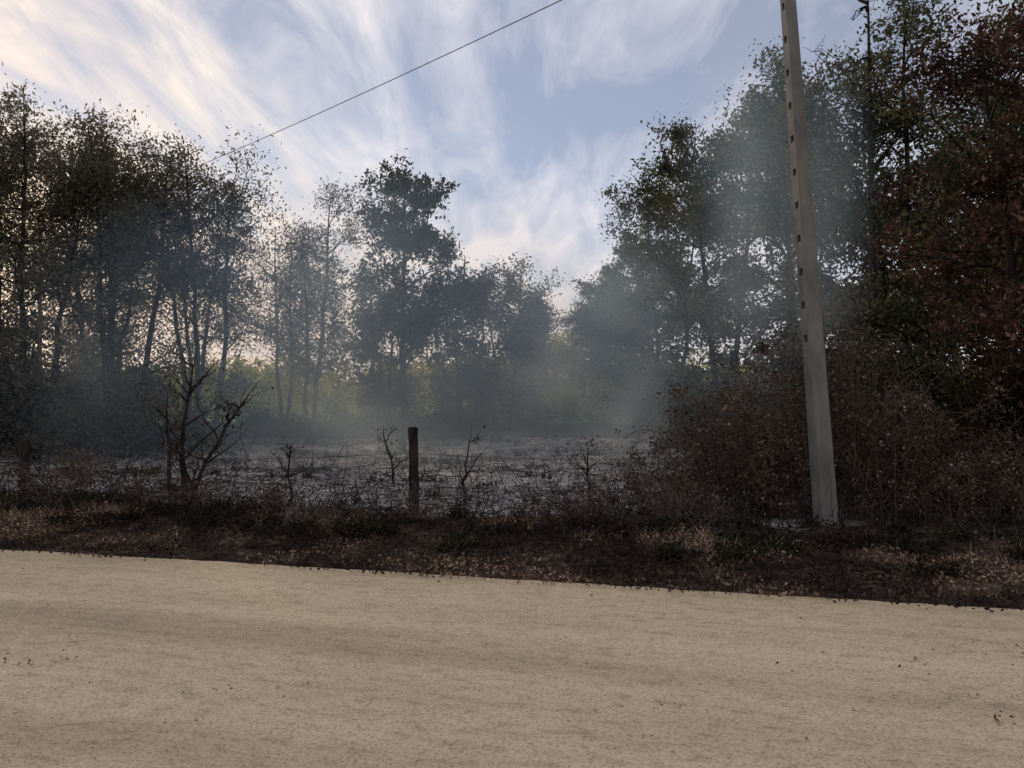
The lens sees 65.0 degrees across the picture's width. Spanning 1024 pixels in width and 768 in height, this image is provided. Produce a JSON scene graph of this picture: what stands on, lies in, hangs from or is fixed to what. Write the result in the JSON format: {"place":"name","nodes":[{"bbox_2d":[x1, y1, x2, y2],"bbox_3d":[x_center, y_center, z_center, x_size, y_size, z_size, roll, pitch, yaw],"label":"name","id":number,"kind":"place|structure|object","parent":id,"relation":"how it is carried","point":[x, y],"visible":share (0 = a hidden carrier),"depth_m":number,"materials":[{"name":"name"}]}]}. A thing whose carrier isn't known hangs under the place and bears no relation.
{"place":"outdoors","nodes":[
{"label":"outdoors","id":0,"kind":"place"},
{"bbox_2d":[0,550,1023,767],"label":"dirt road","id":1,"kind":"structure","parent":0,"point":[383,669],"depth_m":4.53,"materials":[{"name":"beige soil"}]},
{"bbox_2d":[3,568,1023,749],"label":"road debris","id":2,"kind":"object","parent":1,"relation":"on","point":[661,704],"visible":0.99,"depth_m":4.48,"materials":[{"name":"brown plant"}]},
{"bbox_2d":[0,394,1023,609],"bbox_3d":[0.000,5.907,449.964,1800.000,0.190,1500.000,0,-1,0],"label":"ground","id":3,"kind":"structure","parent":0,"point":[571,429],"depth_m":8.66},
{"bbox_2d":[18,440,29,486],"bbox_3d":[-7.896,1.340,12.989,0.185,0.869,0.178,0,-1,0],"label":"wooden fence post","id":4,"kind":"object","parent":3,"relation":"on","point":[24,445],"visible":0.52,"depth_m":12.93,"materials":[{"name":"brown wood"}]},
{"bbox_2d":[26,225,41,403],"bbox_3d":[-20.989,-2.446,35.700,1.100,9.300,0.271,0,-1,-23],"label":"utility pole","id":5,"kind":"object","parent":3,"relation":"on","point":[39,322],"visible":0.08,"depth_m":35.65,"materials":[{"name":"concrete"}]},
{"bbox_2d":[0,92,84,452],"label":"willow tree","id":6,"kind":"object","parent":3,"relation":"on","point":[5,202],"visible":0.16,"depth_m":18.31,"materials":[{"name":"green plant"}]},
{"bbox_2d":[6,224,171,435],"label":"willow tree","id":7,"kind":"object","parent":3,"relation":"on","point":[145,329],"visible":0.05,"depth_m":27.83,"materials":[{"name":"green plant"}]},
{"bbox_2d":[0,62,199,459],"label":"willow tree","id":8,"kind":"object","parent":3,"relation":"on","point":[22,347],"visible":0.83,"depth_m":17.58,"materials":[{"name":"green plant"}]},
{"bbox_2d":[6,139,207,444],"bbox_3d":[-11.863,-2.675,23.786,5.969,9.167,6.016,0,-1,-17],"label":"willow tree","id":9,"kind":"object","parent":3,"relation":"on","point":[128,324],"visible":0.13,"depth_m":23.64,"materials":[{"name":"green plant"}]},
{"bbox_2d":[0,429,215,503],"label":"bramble bush","id":10,"kind":"object","parent":3,"relation":"on","point":[87,475],"visible":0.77,"depth_m":10.78,"materials":[{"name":"brown plant"}]},
{"bbox_2d":[0,98,266,457],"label":"willow tree","id":11,"kind":"object","parent":3,"relation":"on","point":[117,422],"visible":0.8,"depth_m":18.46,"materials":[{"name":"green plant"}]},
{"bbox_2d":[138,384,207,490],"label":"burnt sapling","id":12,"kind":"object","parent":3,"relation":"on","point":[166,427],"visible":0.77,"depth_m":12.57,"materials":[{"name":"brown wood"}]},
{"bbox_2d":[132,419,231,503],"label":"burnt sapling","id":13,"kind":"object","parent":3,"relation":"on","point":[183,462],"visible":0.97,"depth_m":10.20,"materials":[{"name":"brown wood"}]},
{"bbox_2d":[106,171,287,437],"bbox_3d":[-10.186,-2.443,25.881,5.896,8.680,5.735,0,-1,0],"label":"willow tree","id":14,"kind":"object","parent":3,"relation":"on","point":[187,343],"visible":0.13,"depth_m":25.78,"materials":[{"name":"green plant"}]},
{"bbox_2d":[145,332,252,501],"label":"burnt sapling","id":15,"kind":"object","parent":3,"relation":"on","point":[188,392],"visible":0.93,"depth_m":10.85,"materials":[{"name":"brown wood"}]},
{"bbox_2d":[107,118,292,452],"bbox_3d":[-7.954,-2.297,20.379,4.730,8.318,4.660,0,-1,0],"label":"willow tree","id":16,"kind":"object","parent":3,"relation":"on","point":[223,280],"visible":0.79,"depth_m":20.10,"materials":[{"name":"green plant"}]},
{"bbox_2d":[158,373,275,501],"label":"burnt sapling","id":17,"kind":"object","parent":3,"relation":"on","point":[217,442],"visible":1,"depth_m":10.35,"materials":[{"name":"brown wood"}]},
{"bbox_2d":[114,453,344,517],"bbox_3d":[-3.665,1.312,9.889,3.367,1.014,1.468,0,-1,0],"label":"bramble bush","id":18,"kind":"object","parent":3,"relation":"on","point":[265,501],"visible":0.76,"depth_m":9.76,"materials":[{"name":"brown plant"}]},
{"bbox_2d":[0,348,558,456],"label":"understory shrubs","id":19,"kind":"object","parent":3,"relation":"on","point":[266,421],"visible":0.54,"depth_m":26.33,"materials":[{"name":"green plant"}]},
{"bbox_2d":[207,218,355,439],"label":"willow tree","id":20,"kind":"object","parent":3,"relation":"on","point":[277,371],"visible":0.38,"depth_m":25.98,"materials":[{"name":"green plant"}]},
{"bbox_2d":[262,432,312,502],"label":"burnt sapling","id":21,"kind":"object","parent":3,"relation":"on","point":[288,456],"visible":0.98,"depth_m":10.59,"materials":[{"name":"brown wood"}]},
{"bbox_2d":[252,172,370,443],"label":"willow tree","id":22,"kind":"object","parent":3,"relation":"on","point":[308,372],"visible":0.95,"depth_m":23.80,"materials":[{"name":"green plant"}]},
{"bbox_2d":[331,255,450,439],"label":"alder tree","id":23,"kind":"object","parent":3,"relation":"on","point":[378,393],"visible":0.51,"depth_m":25.81,"materials":[{"name":"green plant"}]},
{"bbox_2d":[372,415,419,483],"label":"burnt sapling","id":24,"kind":"object","parent":3,"relation":"on","point":[388,454],"visible":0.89,"depth_m":13.55,"materials":[{"name":"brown wood"}]},
{"bbox_2d":[316,148,498,452],"bbox_3d":[-2.541,-2.031,20.214,4.470,7.685,4.542,0,-1,0],"label":"alder tree","id":25,"kind":"object","parent":3,"relation":"on","point":[417,330],"visible":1,"depth_m":19.71,"materials":[{"name":"green plant"}]},
{"bbox_2d":[408,427,419,512],"bbox_3d":[-1.208,1.104,9.892,0.145,1.154,0.135,0,-1,0],"label":"wooden fence post","id":26,"kind":"object","parent":3,"relation":"on","point":[413,452],"visible":0.76,"depth_m":9.84,"materials":[{"name":"brown wood"}]},
{"bbox_2d":[29,449,808,490],"bbox_3d":[-2.371,1.073,10.688,11.955,0.642,0.749,0,-1,19],"label":"wire fence","id":27,"kind":"object","parent":26,"relation":"attached to","point":[473,456],"visible":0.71,"depth_m":9.69,"materials":[{"name":"grey metal"}]},
{"bbox_2d":[269,459,563,525],"bbox_3d":[-1.135,1.399,9.095,3.298,1.125,1.728,0,-1,20],"label":"bramble bush","id":28,"kind":"object","parent":3,"relation":"on","point":[429,510],"visible":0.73,"depth_m":9.09,"materials":[{"name":"brown plant"}]},
{"bbox_2d":[444,423,494,505],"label":"burnt sapling","id":29,"kind":"object","parent":3,"relation":"on","point":[466,472],"visible":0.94,"depth_m":10.84,"materials":[{"name":"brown wood"}]},
{"bbox_2d":[415,220,543,439],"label":"alder tree","id":30,"kind":"object","parent":3,"relation":"on","point":[477,398],"visible":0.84,"depth_m":25.64,"materials":[{"name":"green plant"}]},
{"bbox_2d":[10,334,958,417],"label":"distant trees","id":31,"kind":"object","parent":3,"relation":"on","point":[338,396],"visible":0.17,"depth_m":51.05,"materials":[{"name":"green plant"}]},
{"bbox_2d":[445,252,566,430],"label":"alder tree","id":32,"kind":"object","parent":3,"relation":"on","point":[529,391],"visible":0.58,"depth_m":31.51,"materials":[{"name":"green plant"}]},
{"bbox_2d":[31,353,980,403],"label":"distant trees","id":33,"kind":"object","parent":3,"relation":"on","point":[345,367],"visible":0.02,"depth_m":107.62,"materials":[{"name":"green plant"}]},
{"bbox_2d":[0,481,1023,611],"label":"dry grass verge","id":34,"kind":"structure","parent":3,"relation":"on","point":[583,576],"depth_m":7.58,"materials":[{"name":"brown plant"}]},
{"bbox_2d":[0,431,1023,582],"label":"charred tufts","id":35,"kind":"object","parent":3,"relation":"on","point":[365,528],"visible":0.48,"depth_m":8.39,"materials":[{"name":"black plant"}]},
{"bbox_2d":[0,414,1023,554],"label":"burnt stubble","id":36,"kind":"object","parent":3,"relation":"on","point":[440,460],"visible":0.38,"depth_m":11.98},
{"bbox_2d":[502,281,570,421],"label":"alder tree","id":37,"kind":"object","parent":3,"relation":"on","point":[544,371],"visible":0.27,"depth_m":39.43,"materials":[{"name":"green plant"}]},
{"bbox_2d":[494,318,662,422],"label":"green shrub","id":38,"kind":"object","parent":3,"relation":"on","point":[568,404],"visible":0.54,"depth_m":42.99,"materials":[{"name":"green plant"}]},
{"bbox_2d":[551,296,606,416],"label":"oak tree","id":39,"kind":"object","parent":3,"relation":"on","point":[567,320],"visible":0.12,"depth_m":49.95,"materials":[{"name":"green plant"}]},
{"bbox_2d":[566,440,609,497],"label":"burnt sapling","id":40,"kind":"object","parent":3,"relation":"on","point":[586,472],"visible":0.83,"depth_m":11.40,"materials":[{"name":"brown wood"}]},
{"bbox_2d":[566,261,646,419],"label":"oak tree","id":41,"kind":"object","parent":3,"relation":"on","point":[596,367],"visible":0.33,"depth_m":42.51,"materials":[{"name":"green plant"}]},
{"bbox_2d":[507,446,751,530],"bbox_3d":[1.348,1.325,8.976,2.815,1.280,1.525,0,-1,0],"label":"bramble bush","id":42,"kind":"object","parent":3,"relation":"on","point":[643,496],"visible":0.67,"depth_m":8.87,"materials":[{"name":"brown plant"}]},
{"bbox_2d":[567,209,703,425],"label":"oak tree","id":43,"kind":"object","parent":3,"relation":"on","point":[627,401],"visible":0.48,"depth_m":35.55,"materials":[{"name":"green plant"}]},
{"bbox_2d":[595,161,762,432],"bbox_3d":[5.928,-3.175,29.998,5.808,10.245,5.672,0,-1,0],"label":"oak tree","id":44,"kind":"object","parent":3,"relation":"on","point":[653,371],"visible":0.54,"depth_m":29.65,"materials":[{"name":"green plant"}]},
{"bbox_2d":[621,81,832,434],"bbox_3d":[6.506,-3.566,25.037,6.389,10.946,5.904,0,-1,17],"label":"oak tree","id":45,"kind":"object","parent":3,"relation":"on","point":[695,178],"visible":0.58,"depth_m":24.49,"materials":[{"name":"green plant"}]},
{"bbox_2d":[575,347,887,518],"bbox_3d":[2.747,0.718,10.232,3.809,2.273,2.730,0,-1,-10],"label":"bramble bush","id":46,"kind":"object","parent":3,"relation":"on","point":[734,467],"visible":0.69,"depth_m":9.79,"materials":[{"name":"brown plant"}]},
{"bbox_2d":[679,35,895,451],"bbox_3d":[7.045,-3.658,20.170,5.457,11.009,6.009,0,-1,0],"label":"oak tree","id":47,"kind":"object","parent":3,"relation":"on","point":[768,202],"visible":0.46,"depth_m":19.76,"materials":[{"name":"green plant"}]},
{"bbox_2d":[780,0,838,527],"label":"utility pole","id":48,"kind":"object","parent":3,"relation":"on","point":[822,468],"visible":0.95,"depth_m":8.84,"materials":[{"name":"concrete"}]},
{"bbox_2d":[54,0,561,219],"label":"power cable","id":49,"kind":"object","parent":48,"relation":"attached to","point":[400,75],"visible":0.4,"depth_m":14.33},
{"bbox_2d":[613,308,1023,512],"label":"understory shrubs","id":50,"kind":"object","parent":3,"relation":"on","point":[955,391],"visible":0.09,"depth_m":10.86,"materials":[{"name":"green plant"}]},
{"bbox_2d":[657,312,1022,523],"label":"bramble bush","id":51,"kind":"object","parent":3,"relation":"on","point":[851,463],"visible":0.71,"depth_m":9.61,"materials":[{"name":"brown plant"}]},
{"bbox_2d":[741,200,939,408],"bbox_3d":[10.996,-2.551,27.263,6.287,8.966,7.166,0,-1,0],"label":"oak tree","id":52,"kind":"object","parent":3,"relation":"on","point":[851,259],"visible":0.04,"depth_m":26.47,"materials":[{"name":"green plant"}]},
{"bbox_2d":[771,0,936,448],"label":"bare tree","id":53,"kind":"object","parent":3,"relation":"on","point":[870,251],"visible":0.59,"depth_m":16.29,"materials":[{"name":"brown plant"}]},
{"bbox_2d":[758,0,1022,466],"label":"oak tree","id":54,"kind":"object","parent":3,"relation":"on","point":[900,315],"visible":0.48,"depth_m":16.27,"materials":[{"name":"green plant"}]},
{"bbox_2d":[799,401,1023,528],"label":"bramble bush","id":55,"kind":"object","parent":3,"relation":"on","point":[1004,491],"visible":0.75,"depth_m":9.57,"materials":[{"name":"brown plant"}]},
{"bbox_2d":[830,113,1023,449],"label":"oak tree","id":56,"kind":"object","parent":3,"relation":"on","point":[866,262],"visible":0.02,"depth_m":21.32,"materials":[{"name":"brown plant"}]},
{"bbox_2d":[838,0,1023,446],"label":"oak tree","id":57,"kind":"object","parent":3,"relation":"on","point":[953,118],"visible":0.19,"depth_m":13.55,"materials":[{"name":"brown plant"}]},
{"bbox_2d":[843,0,1023,507],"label":"scorched oak tree","id":58,"kind":"object","parent":3,"relation":"on","point":[983,70],"visible":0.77,"depth_m":11.02,"materials":[{"name":"brown plant"}]},
{"bbox_2d":[935,99,1023,427],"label":"scorched oak tree","id":59,"kind":"object","parent":3,"relation":"on","point":[1002,213],"visible":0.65,"depth_m":10.31,"materials":[{"name":"brown plant"}]},
{"bbox_2d":[0,0,1023,392],"label":"sky","id":60,"kind":"structure","parent":0,"point":[537,115],"materials":[{"name":"blue"}]}
]}

